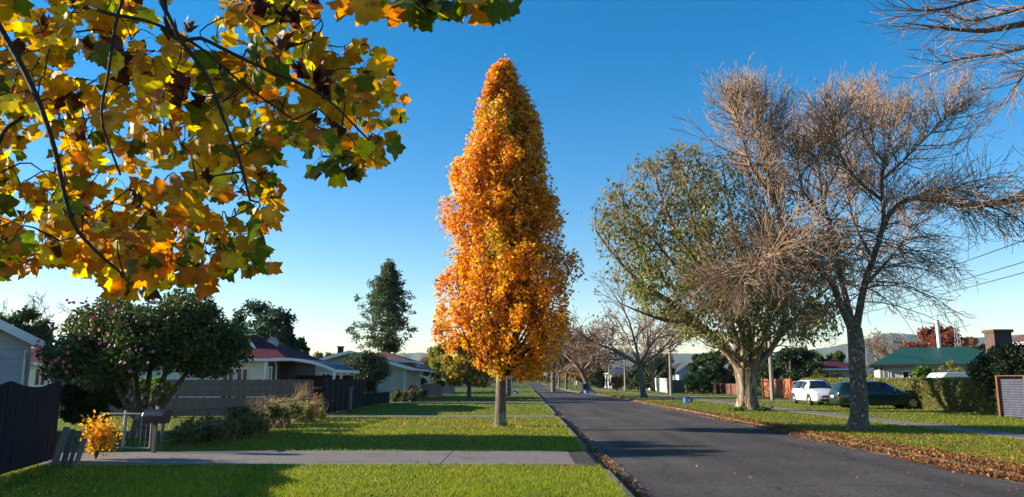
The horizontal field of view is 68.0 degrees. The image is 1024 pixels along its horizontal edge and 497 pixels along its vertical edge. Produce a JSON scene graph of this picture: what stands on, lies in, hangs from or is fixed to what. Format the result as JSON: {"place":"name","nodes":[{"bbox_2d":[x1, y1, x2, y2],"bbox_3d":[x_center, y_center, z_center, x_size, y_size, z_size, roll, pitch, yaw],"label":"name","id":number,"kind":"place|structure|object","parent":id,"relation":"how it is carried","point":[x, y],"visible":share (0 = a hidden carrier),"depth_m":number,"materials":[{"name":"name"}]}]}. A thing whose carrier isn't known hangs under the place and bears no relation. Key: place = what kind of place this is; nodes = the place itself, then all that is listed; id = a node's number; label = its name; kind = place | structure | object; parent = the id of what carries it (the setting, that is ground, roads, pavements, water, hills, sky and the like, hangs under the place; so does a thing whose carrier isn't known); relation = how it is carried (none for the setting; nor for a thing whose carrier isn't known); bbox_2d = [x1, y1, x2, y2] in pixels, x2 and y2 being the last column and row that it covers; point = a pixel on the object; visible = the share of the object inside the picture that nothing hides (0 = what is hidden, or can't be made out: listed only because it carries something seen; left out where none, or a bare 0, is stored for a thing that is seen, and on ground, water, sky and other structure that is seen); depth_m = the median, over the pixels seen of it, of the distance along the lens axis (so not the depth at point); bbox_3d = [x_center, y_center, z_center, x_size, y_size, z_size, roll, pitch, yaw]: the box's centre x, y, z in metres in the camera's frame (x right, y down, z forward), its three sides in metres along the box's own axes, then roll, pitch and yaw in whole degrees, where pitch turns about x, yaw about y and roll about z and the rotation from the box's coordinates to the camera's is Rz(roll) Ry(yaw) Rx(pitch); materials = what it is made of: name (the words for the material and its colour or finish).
{"place":"outdoors","nodes":[
{"label":"outdoors","id":0,"kind":"place"},
{"bbox_2d":[35,450,451,464],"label":"driveway","id":1,"kind":"structure","parent":0,"point":[336,457],"depth_m":15.09,"materials":[{"name":"concrete"}]},
{"bbox_2d":[68,410,125,458],"bbox_3d":[-8.067,3.638,14.847,0.893,0.975,0.959,0,-10,1],"label":"shrub","id":2,"kind":"object","parent":1,"relation":"on","point":[101,437],"visible":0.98,"depth_m":14.71,"materials":[{"name":"yellow plant"}]},
{"bbox_2d":[142,409,172,452],"bbox_3d":[-7.570,3.880,16.139,0.510,0.923,0.350,-2,-10,9],"label":"letterbox","id":3,"kind":"object","parent":1,"relation":"on","point":[155,417],"visible":0.99,"depth_m":16.07,"materials":[{"name":"grey metal"}]},
{"bbox_2d":[315,415,554,416],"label":"driveway","id":4,"kind":"structure","parent":0,"point":[435,415],"depth_m":32.46,"materials":[{"name":"concrete"}]},
{"bbox_2d":[389,402,542,402],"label":"driveway","id":5,"kind":"structure","parent":0,"point":[462,402],"depth_m":50.42,"materials":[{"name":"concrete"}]},
{"bbox_2d":[440,451,575,464],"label":"driveway","id":6,"kind":"structure","parent":0,"point":[518,457],"depth_m":15.09,"materials":[{"name":"concrete"}]},
{"bbox_2d":[0,379,1023,496],"bbox_3d":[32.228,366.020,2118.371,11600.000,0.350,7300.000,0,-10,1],"label":"ground","id":7,"kind":"structure","parent":0,"point":[527,387],"depth_m":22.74,"materials":[{"name":"plant"}]},
{"bbox_2d":[0,319,50,385],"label":"house","id":8,"kind":"structure","parent":7,"relation":"on","point":[16,344],"depth_m":20.73,"materials":[{"name":"white paint"}]},
{"bbox_2d":[0,305,57,347],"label":"tree","id":9,"kind":"object","parent":7,"relation":"on","point":[40,329],"visible":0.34,"depth_m":45.01,"materials":[{"name":"green plant"}]},
{"bbox_2d":[0,381,61,474],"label":"fence","id":10,"kind":"object","parent":7,"relation":"on","point":[28,422],"visible":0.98,"depth_m":13.20,"materials":[{"name":"grey wood"}]},
{"bbox_2d":[0,288,70,345],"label":"bare tree","id":11,"kind":"object","parent":7,"relation":"on","point":[33,305],"visible":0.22,"depth_m":60.36,"materials":[{"name":"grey plant"}]},
{"bbox_2d":[28,348,60,386],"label":"house","id":12,"kind":"structure","parent":7,"relation":"on","point":[36,379],"depth_m":35.81,"materials":[{"name":"white paint"}]},
{"bbox_2d":[33,367,46,386],"bbox_3d":[-22.245,6.054,35.798,0.599,0.900,0.057,0,-10,1],"label":"window","id":13,"kind":"structure","parent":12,"relation":"in","point":[38,381],"depth_m":35.78,"materials":[{"name":"white glass"}]},
{"bbox_2d":[51,427,70,465],"bbox_3d":[-8.270,3.621,13.903,0.122,0.695,0.265,-4,-11,22],"label":"board","id":14,"kind":"object","parent":7,"relation":"on","point":[60,445],"visible":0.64,"depth_m":13.89,"materials":[{"name":"grey wood"}]},
{"bbox_2d":[60,429,75,465],"bbox_3d":[-8.100,3.633,13.848,0.103,0.646,0.225,-2,-10,9],"label":"board","id":15,"kind":"object","parent":7,"relation":"on","point":[67,449],"visible":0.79,"depth_m":13.84,"materials":[{"name":"grey wood"}]},
{"bbox_2d":[67,431,81,465],"bbox_3d":[-7.949,3.640,13.793,0.075,0.615,0.230,-3,-10,15],"label":"board","id":16,"kind":"object","parent":7,"relation":"on","point":[74,449],"visible":1,"depth_m":13.78,"materials":[{"name":"grey wood"}]},
{"bbox_2d":[73,438,87,465],"bbox_3d":[-7.814,3.690,13.732,0.094,0.497,0.223,-2,-10,9],"label":"board","id":17,"kind":"object","parent":7,"relation":"on","point":[80,451],"visible":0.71,"depth_m":13.73,"materials":[{"name":"grey wood"}]},
{"bbox_2d":[58,380,128,431],"bbox_3d":[-12.454,4.499,22.564,1.915,1.980,2.214,8,-13,-39],"label":"bush","id":18,"kind":"object","parent":7,"relation":"on","point":[75,401],"visible":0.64,"depth_m":22.23,"materials":[{"name":"green plant"}]},
{"bbox_2d":[31,287,253,438],"bbox_3d":[-9.966,3.038,20.465,6.534,4.198,5.307,0,-10,1],"label":"camellia tree","id":19,"kind":"object","parent":7,"relation":"on","point":[127,342],"visible":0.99,"depth_m":19.07,"materials":[{"name":"green plant"}]},
{"bbox_2d":[133,376,173,405],"bbox_3d":[-11.907,5.097,25.304,1.175,1.730,1.529,0,-10,1],"label":"bush","id":20,"kind":"object","parent":7,"relation":"on","point":[168,386],"visible":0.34,"depth_m":25.21,"materials":[{"name":"green plant"}]},
{"bbox_2d":[51,379,313,416],"bbox_3d":[-13.583,6.159,31.222,10.884,1.542,0.186,0,-10,1],"label":"fence","id":21,"kind":"object","parent":7,"relation":"on","point":[212,388],"visible":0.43,"depth_m":31.14,"materials":[{"name":"grey wood"}]},
{"bbox_2d":[164,412,264,447],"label":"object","id":22,"kind":"object","parent":7,"relation":"on","point":[191,431],"visible":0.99,"depth_m":18.66,"materials":[{"name":"green plant"}]},
{"bbox_2d":[126,334,322,408],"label":"house","id":23,"kind":"structure","parent":7,"relation":"on","point":[263,351],"depth_m":39.77,"materials":[{"name":"white paint"}]},
{"bbox_2d":[235,368,248,401],"bbox_3d":[-14.089,7.194,39.537,0.660,1.920,0.057,0,-10,1],"label":"french door","id":24,"kind":"structure","parent":23,"relation":"in","point":[243,373],"depth_m":39.64,"materials":[{"name":"white glass"}]},
{"bbox_2d":[159,397,324,450],"bbox_3d":[-7.667,5.225,23.725,0.101,0.845,14.371,0,-10,0],"label":"wire fence","id":25,"kind":"object","parent":7,"relation":"on","point":[163,426],"visible":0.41,"depth_m":19.06,"materials":[{"name":"grey metal"}]},
{"bbox_2d":[0,0,522,305],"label":"tulip tree","id":26,"kind":"object","parent":7,"relation":"on","point":[105,245],"visible":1,"depth_m":3.45,"materials":[{"name":"yellow plant"}]},
{"bbox_2d":[220,395,303,435],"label":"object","id":27,"kind":"object","parent":7,"relation":"on","point":[271,416],"visible":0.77,"depth_m":22.38,"materials":[{"name":"plant"}]},
{"bbox_2d":[232,298,298,345],"bbox_3d":[-19.041,7.648,57.864,6.166,7.737,5.675,-9,-13,42],"label":"conifer","id":28,"kind":"object","parent":7,"relation":"on","point":[267,327],"visible":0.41,"depth_m":57.56,"materials":[{"name":"plant"}]},
{"bbox_2d":[280,324,300,351],"bbox_3d":[-17.535,8.883,59.574,4.987,6.363,4.711,0,-10,1],"label":"conifer","id":29,"kind":"object","parent":7,"relation":"on","point":[295,342],"visible":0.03,"depth_m":59.64,"materials":[{"name":"green plant"}]},
{"bbox_2d":[262,393,332,426],"bbox_3d":[-7.720,5.844,27.719,1.520,1.147,6.178,-1,-10,3],"label":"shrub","id":30,"kind":"object","parent":7,"relation":"on","point":[309,412],"visible":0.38,"depth_m":28.29,"materials":[{"name":"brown plant"}]},
{"bbox_2d":[9,394,591,496],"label":"fallen leaves","id":31,"kind":"object","parent":7,"relation":"on","point":[172,472],"visible":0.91,"depth_m":12.58,"materials":[{"name":"brown plant"}]},
{"bbox_2d":[285,383,320,405],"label":"weeds","id":32,"kind":"object","parent":7,"relation":"on","point":[301,394],"visible":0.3,"depth_m":30.67,"materials":[{"name":"beige plant"}]},
{"bbox_2d":[298,336,310,354],"bbox_3d":[-17.858,9.910,63.592,3.434,5.222,2.855,0,-10,1],"label":"conifer","id":33,"kind":"object","parent":7,"relation":"on","point":[304,348],"visible":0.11,"depth_m":63.64,"materials":[{"name":"green plant"}]},
{"bbox_2d":[263,358,358,400],"bbox_3d":[-10.611,7.160,40.131,3.951,2.590,5.380,0,-10,1],"label":"carport","id":34,"kind":"object","parent":7,"relation":"on","point":[338,368],"visible":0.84,"depth_m":40.97,"materials":[{"name":"white paint"}]},
{"bbox_2d":[322,379,363,413],"bbox_3d":[-8.390,7.353,38.186,0.120,1.550,10.228,0,-10,-1],"label":"fence","id":35,"kind":"object","parent":7,"relation":"on","point":[336,391],"visible":0.91,"depth_m":36.86,"materials":[{"name":"grey wood"}]},
{"bbox_2d":[343,349,392,392],"bbox_3d":[-9.659,8.436,50.171,3.478,3.577,3.295,0,-10,1],"label":"shrub","id":36,"kind":"object","parent":7,"relation":"on","point":[375,373],"visible":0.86,"depth_m":49.76,"materials":[{"name":"green plant"}]},
{"bbox_2d":[315,346,429,399],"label":"house","id":37,"kind":"structure","parent":7,"relation":"on","point":[401,376],"depth_m":57.41,"materials":[{"name":"white paint"}]},
{"bbox_2d":[375,352,423,369],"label":"roof","id":38,"kind":"structure","parent":37,"relation":"attached to","point":[398,358],"depth_m":62.73,"materials":[{"name":"white paint"}]},
{"bbox_2d":[363,392,389,406],"bbox_3d":[-8.274,9.150,46.248,0.120,0.740,6.135,-1,-10,5],"label":"fence","id":39,"kind":"object","parent":7,"relation":"on","point":[371,399],"visible":0.97,"depth_m":45.87,"materials":[{"name":"grey wood"}]},
{"bbox_2d":[345,258,418,353],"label":"conifer","id":40,"kind":"object","parent":7,"relation":"on","point":[389,284],"visible":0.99,"depth_m":67.63,"materials":[{"name":"green plant"}]},
{"bbox_2d":[389,385,423,401],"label":"shrubs","id":41,"kind":"object","parent":7,"relation":"on","point":[408,395],"visible":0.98,"depth_m":52.38,"materials":[{"name":"green plant"}]},
{"bbox_2d":[263,417,563,444],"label":"fallen leaves","id":42,"kind":"object","parent":7,"relation":"on","point":[463,426],"visible":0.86,"depth_m":24.77,"materials":[{"name":"brown plant"}]},
{"bbox_2d":[420,384,441,396],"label":"fence","id":43,"kind":"object","parent":7,"relation":"on","point":[433,389],"visible":0.89,"depth_m":68.20,"materials":[{"name":"grey wood"}]},
{"bbox_2d":[420,371,445,386],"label":"bush","id":44,"kind":"object","parent":7,"relation":"on","point":[436,377],"visible":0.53,"depth_m":71.04,"materials":[{"name":"green plant"}]},
{"bbox_2d":[426,342,459,381],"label":"tree","id":45,"kind":"object","parent":7,"relation":"on","point":[433,354],"visible":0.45,"depth_m":93.52,"materials":[{"name":"green plant"}]},
{"bbox_2d":[439,331,492,398],"bbox_3d":[-3.572,9.415,61.499,4.639,5.486,5.088,0,-10,1],"label":"tree","id":46,"kind":"object","parent":7,"relation":"on","point":[468,374],"visible":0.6,"depth_m":60.30,"materials":[{"name":"yellow plant"}]},
{"bbox_2d":[430,53,584,426],"bbox_3d":[-0.006,-0.538,26.453,5.434,13.228,5.389,4,-11,-22],"label":"tulip tree","id":47,"kind":"object","parent":7,"relation":"on","point":[505,209],"visible":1,"depth_m":25.41,"materials":[{"name":"orange plant"}]},
{"bbox_2d":[530,324,576,391],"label":"tree","id":48,"kind":"object","parent":7,"relation":"on","point":[553,387],"visible":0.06,"depth_m":98.09,"materials":[{"name":"brown plant"}]},
{"bbox_2d":[543,327,599,389],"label":"bare tree","id":49,"kind":"object","parent":7,"relation":"on","point":[581,365],"visible":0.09,"depth_m":115.65,"materials":[{"name":"brown plant"}]},
{"bbox_2d":[561,366,592,385],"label":"tree","id":50,"kind":"object","parent":7,"relation":"on","point":[579,378],"visible":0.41,"depth_m":175.95,"materials":[{"name":"orange plant"}]},
{"bbox_2d":[528,384,633,496],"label":"kerb","id":51,"kind":"structure","parent":7,"relation":"on","point":[618,482],"depth_m":15.84,"materials":[{"name":"grey concrete"}]},
{"bbox_2d":[567,450,597,466],"bbox_3d":[1.385,4.202,15.189,0.380,0.050,3.400,0,-10,1],"label":"driveway apron","id":52,"kind":"object","parent":7,"relation":"on","point":[581,457],"visible":0.64,"depth_m":14.94,"materials":[{"name":"concrete"}]},
{"bbox_2d":[542,313,637,391],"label":"bare tree","id":53,"kind":"object","parent":7,"relation":"on","point":[572,353],"visible":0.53,"depth_m":85.79,"materials":[{"name":"brown plant"}]},
{"bbox_2d":[589,348,605,387],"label":"cypress","id":54,"kind":"object","parent":7,"relation":"on","point":[598,379],"visible":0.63,"depth_m":132.31,"materials":[{"name":"green plant"}]},
{"bbox_2d":[609,376,623,390],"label":"tree","id":55,"kind":"object","parent":7,"relation":"on","point":[617,382],"visible":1,"depth_m":97.86,"materials":[{"name":"brown plant"}]},
{"bbox_2d":[603,367,632,388],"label":"house","id":56,"kind":"structure","parent":7,"relation":"on","point":[606,373],"depth_m":128.70,"materials":[{"name":"paint"}]},
{"bbox_2d":[623,366,650,389],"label":"tree","id":57,"kind":"object","parent":7,"relation":"on","point":[630,375],"visible":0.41,"depth_m":105.40,"materials":[{"name":"green plant"}]},
{"bbox_2d":[552,264,723,397],"bbox_3d":[11.499,7.317,66.247,14.458,11.295,13.054,-3,-10,19],"label":"bare tree","id":58,"kind":"object","parent":7,"relation":"on","point":[638,362],"visible":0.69,"depth_m":64.50,"materials":[{"name":"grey plant"}]},
{"bbox_2d":[633,357,676,383],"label":"tree","id":59,"kind":"object","parent":7,"relation":"on","point":[662,368],"visible":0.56,"depth_m":101.95,"materials":[{"name":"green plant"}]},
{"bbox_2d":[646,377,669,392],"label":"boundary wall","id":60,"kind":"structure","parent":7,"relation":"on","point":[661,384],"depth_m":91.47,"materials":[{"name":"white paint"}]},
{"bbox_2d":[628,315,692,390],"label":"bare tree","id":61,"kind":"object","parent":7,"relation":"on","point":[653,367],"visible":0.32,"depth_m":96.32,"materials":[{"name":"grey plant"}]},
{"bbox_2d":[669,341,672,394],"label":"power pole","id":62,"kind":"object","parent":7,"relation":"on","point":[670,377],"visible":0.67,"depth_m":72.69,"materials":[{"name":"grey wood"}]},
{"bbox_2d":[672,380,684,392],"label":"fence","id":63,"kind":"object","parent":7,"relation":"on","point":[678,386],"visible":0.61,"depth_m":85.86,"materials":[{"name":"grey wood"}]},
{"bbox_2d":[487,362,873,383],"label":"wood","id":64,"kind":"object","parent":7,"relation":"on","point":[871,374],"visible":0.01,"depth_m":287.54,"materials":[{"name":"green plant"}]},
{"bbox_2d":[683,373,702,393],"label":"tree","id":65,"kind":"object","parent":7,"relation":"on","point":[692,381],"visible":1,"depth_m":79.99,"materials":[{"name":"green plant"}]},
{"bbox_2d":[693,371,716,393],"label":"tree","id":66,"kind":"object","parent":7,"relation":"on","point":[706,385],"visible":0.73,"depth_m":82.23,"materials":[{"name":"green plant"}]},
{"bbox_2d":[683,350,735,383],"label":"tree","id":67,"kind":"object","parent":7,"relation":"on","point":[706,362],"visible":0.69,"depth_m":89.15,"materials":[{"name":"green plant"}]},
{"bbox_2d":[708,355,734,381],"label":"tree","id":68,"kind":"object","parent":7,"relation":"on","point":[723,358],"visible":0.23,"depth_m":98.27,"materials":[{"name":"green plant"}]},
{"bbox_2d":[581,134,862,410],"bbox_3d":[10.666,1.228,39.384,14.365,14.371,11.158,0,-10,1],"label":"spreading tree","id":69,"kind":"object","parent":7,"relation":"on","point":[747,362],"visible":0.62,"depth_m":37.81,"materials":[{"name":"green plant"}]},
{"bbox_2d":[708,383,736,394],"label":"fence","id":70,"kind":"object","parent":7,"relation":"on","point":[725,388],"visible":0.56,"depth_m":79.17,"materials":[{"name":"brown wood"}]},
{"bbox_2d":[768,325,776,399],"bbox_3d":[19.782,8.569,58.098,1.500,5.901,0.323,0,-10,1],"label":"power pole","id":71,"kind":"object","parent":7,"relation":"on","point":[771,381],"visible":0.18,"depth_m":57.77,"materials":[{"name":"grey wood"}]},
{"bbox_2d":[761,377,791,398],"bbox_3d":[21.956,11.539,63.034,0.186,1.720,7.200,0,-10,1],"label":"fence","id":72,"kind":"object","parent":7,"relation":"on","point":[782,388],"visible":0.75,"depth_m":62.45,"materials":[{"name":"red wood"}]},
{"bbox_2d":[754,341,803,387],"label":"tree","id":73,"kind":"object","parent":7,"relation":"on","point":[767,362],"visible":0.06,"depth_m":77.07,"materials":[{"name":"green plant"}]},
{"bbox_2d":[541,383,1021,475],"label":"kerb","id":74,"kind":"structure","parent":7,"relation":"on","point":[950,461],"depth_m":21.08,"materials":[{"name":"grey concrete"}]},
{"bbox_2d":[757,345,823,386],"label":"tree","id":75,"kind":"object","parent":7,"relation":"on","point":[806,361],"visible":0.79,"depth_m":70.02,"materials":[{"name":"green plant"}]},
{"bbox_2d":[591,388,1023,438],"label":"footpath","id":76,"kind":"structure","parent":7,"relation":"on","point":[986,432],"depth_m":27.20,"materials":[{"name":"concrete"}]},
{"bbox_2d":[800,367,828,379],"bbox_3d":[24.061,10.595,59.695,2.317,2.549,2.222,9,-13,-42],"label":"bush","id":77,"kind":"object","parent":7,"relation":"on","point":[818,373],"visible":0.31,"depth_m":59.67,"materials":[{"name":"green plant"}]},
{"bbox_2d":[791,380,838,404],"bbox_3d":[18.717,8.893,46.885,2.100,1.562,4.492,0,-10,3],"label":"car","id":78,"kind":"object","parent":7,"relation":"on","point":[809,392],"visible":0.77,"depth_m":46.05,"materials":[{"name":"white metal"}]},
{"bbox_2d":[814,350,845,361],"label":"tree","id":79,"kind":"object","parent":7,"relation":"on","point":[838,355],"visible":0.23,"depth_m":81.11,"materials":[{"name":"green plant"}]},
{"bbox_2d":[655,51,1023,430],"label":"bare tree","id":80,"kind":"object","parent":7,"relation":"on","point":[834,124],"visible":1,"depth_m":23.95,"materials":[{"name":"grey plant"}]},
{"bbox_2d":[828,381,922,408],"bbox_3d":[19.576,7.859,40.667,4.748,1.492,2.060,-1,-10,4],"label":"car","id":81,"kind":"object","parent":7,"relation":"on","point":[881,393],"visible":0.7,"depth_m":39.92,"materials":[{"name":"green metal"}]},
{"bbox_2d":[864,328,918,364],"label":"bare tree","id":82,"kind":"object","parent":7,"relation":"on","point":[876,345],"visible":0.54,"depth_m":97.60,"materials":[{"name":"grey plant"}]},
{"bbox_2d":[801,376,998,414],"bbox_3d":[21.955,8.426,44.686,1.575,1.842,24.568,0,-10,1],"label":"hedge","id":83,"kind":"object","parent":7,"relation":"on","point":[960,394],"visible":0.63,"depth_m":37.49,"materials":[{"name":"green plant"}]},
{"bbox_2d":[909,366,936,377],"bbox_3d":[24.742,8.283,45.902,1.717,2.431,1.668,-8,-13,39],"label":"bush","id":84,"kind":"object","parent":7,"relation":"on","point":[922,371],"visible":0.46,"depth_m":45.98,"materials":[{"name":"green plant"}]},
{"bbox_2d":[866,320,983,377],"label":"house","id":85,"kind":"structure","parent":7,"relation":"on","point":[902,362],"depth_m":50.82,"materials":[{"name":"green metal"}]},
{"bbox_2d":[904,324,969,347],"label":"tree","id":86,"kind":"object","parent":7,"relation":"on","point":[946,337],"visible":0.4,"depth_m":92.52,"materials":[{"name":"red plant"}]},
{"bbox_2d":[860,0,1023,133],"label":"bare tree","id":87,"kind":"object","parent":7,"relation":"on","point":[996,28],"visible":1,"depth_m":10.98,"materials":[{"name":"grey plant"}]},
{"bbox_2d":[927,372,967,377],"bbox_3d":[26.338,8.057,43.372,4.481,1.919,1.760,0,-10,1],"label":"van","id":88,"kind":"object","parent":7,"relation":"on","point":[949,374],"visible":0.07,"depth_m":42.73,"materials":[{"name":"white metal"}]},
{"bbox_2d":[938,360,963,371],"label":"bush","id":89,"kind":"object","parent":7,"relation":"on","point":[949,364],"visible":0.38,"depth_m":46.96,"materials":[{"name":"green plant"}]},
{"bbox_2d":[948,336,985,351],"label":"tree","id":90,"kind":"object","parent":7,"relation":"on","point":[974,341],"visible":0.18,"depth_m":96.85,"materials":[{"name":"brown plant"}]},
{"bbox_2d":[964,341,1023,407],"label":"bush","id":91,"kind":"object","parent":7,"relation":"on","point":[1002,359],"visible":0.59,"depth_m":32.75,"materials":[{"name":"green plant"}]},
{"bbox_2d":[994,375,1023,416],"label":"fence","id":92,"kind":"object","parent":7,"relation":"on","point":[1010,396],"visible":0.99,"depth_m":31.10,"materials":[{"name":"metal"}]},
{"bbox_3d":[-7.715,3.908,16.443,0.085,0.970,0.080,0,-10,1],"label":"gate post","id":93,"kind":"object","parent":7,"relation":"on","visible":0},
{"bbox_2d":[101,413,152,448],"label":"gate","id":94,"kind":"structure","parent":93,"relation":"attached to","point":[150,437],"depth_m":16.46,"materials":[{"name":"metal"}]},
{"bbox_2d":[0,0,1023,355],"label":"sky","id":95,"kind":"structure","parent":0,"point":[607,79],"materials":[{"name":"blue"}]},
{"bbox_2d":[672,362,699,379],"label":"house","id":96,"kind":"structure","parent":0,"point":[681,371],"depth_m":108.37,"materials":[{"name":"white paint"}]},
{"bbox_2d":[393,332,1023,378],"bbox_3d":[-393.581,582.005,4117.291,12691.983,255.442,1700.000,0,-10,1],"label":"hills","id":97,"kind":"structure","parent":0,"point":[686,357],"depth_m":4018.04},
{"bbox_2d":[527,382,1023,496],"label":"road","id":98,"kind":"structure","parent":0,"point":[663,460],"depth_m":15.16,"materials":[{"name":"grey asphalt"}]},
{"bbox_2d":[529,384,652,496],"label":"kerb channel","id":99,"kind":"object","parent":98,"relation":"on","point":[594,446],"visible":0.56,"depth_m":16.77,"materials":[{"name":"grey concrete"}]},
{"bbox_2d":[542,397,655,496],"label":"fallen leaves","id":100,"kind":"object","parent":99,"relation":"on","point":[634,492],"visible":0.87,"depth_m":14.05,"materials":[{"name":"brown plant"}]},
{"bbox_2d":[536,382,1023,484],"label":"kerb channel","id":101,"kind":"object","parent":98,"relation":"on","point":[1013,481],"visible":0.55,"depth_m":19.96,"materials":[{"name":"grey concrete"}]},
{"bbox_2d":[587,392,1023,482],"bbox_3d":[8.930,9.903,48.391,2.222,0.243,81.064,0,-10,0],"label":"fallen leaves","id":102,"kind":"object","parent":101,"relation":"on","point":[971,469],"visible":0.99,"depth_m":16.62,"materials":[{"name":"brown plant"}]},
{"bbox_2d":[630,412,1016,496],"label":"fallen leaves","id":103,"kind":"object","parent":98,"relation":"on","point":[816,452],"visible":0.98,"depth_m":13.37,"materials":[{"name":"brown plant"}]},
{"bbox_2d":[798,359,867,377],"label":"house","id":104,"kind":"structure","parent":0,"point":[834,366],"depth_m":72.89,"materials":[{"name":"white paint"}]},
{"bbox_2d":[982,329,1013,352],"bbox_3d":[27.166,6.655,42.129,1.100,4.261,1.100,0,-10,1],"label":"chimney","id":105,"kind":"object","parent":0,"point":[994,336],"visible":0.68,"depth_m":41.99,"materials":[{"name":"brick"}]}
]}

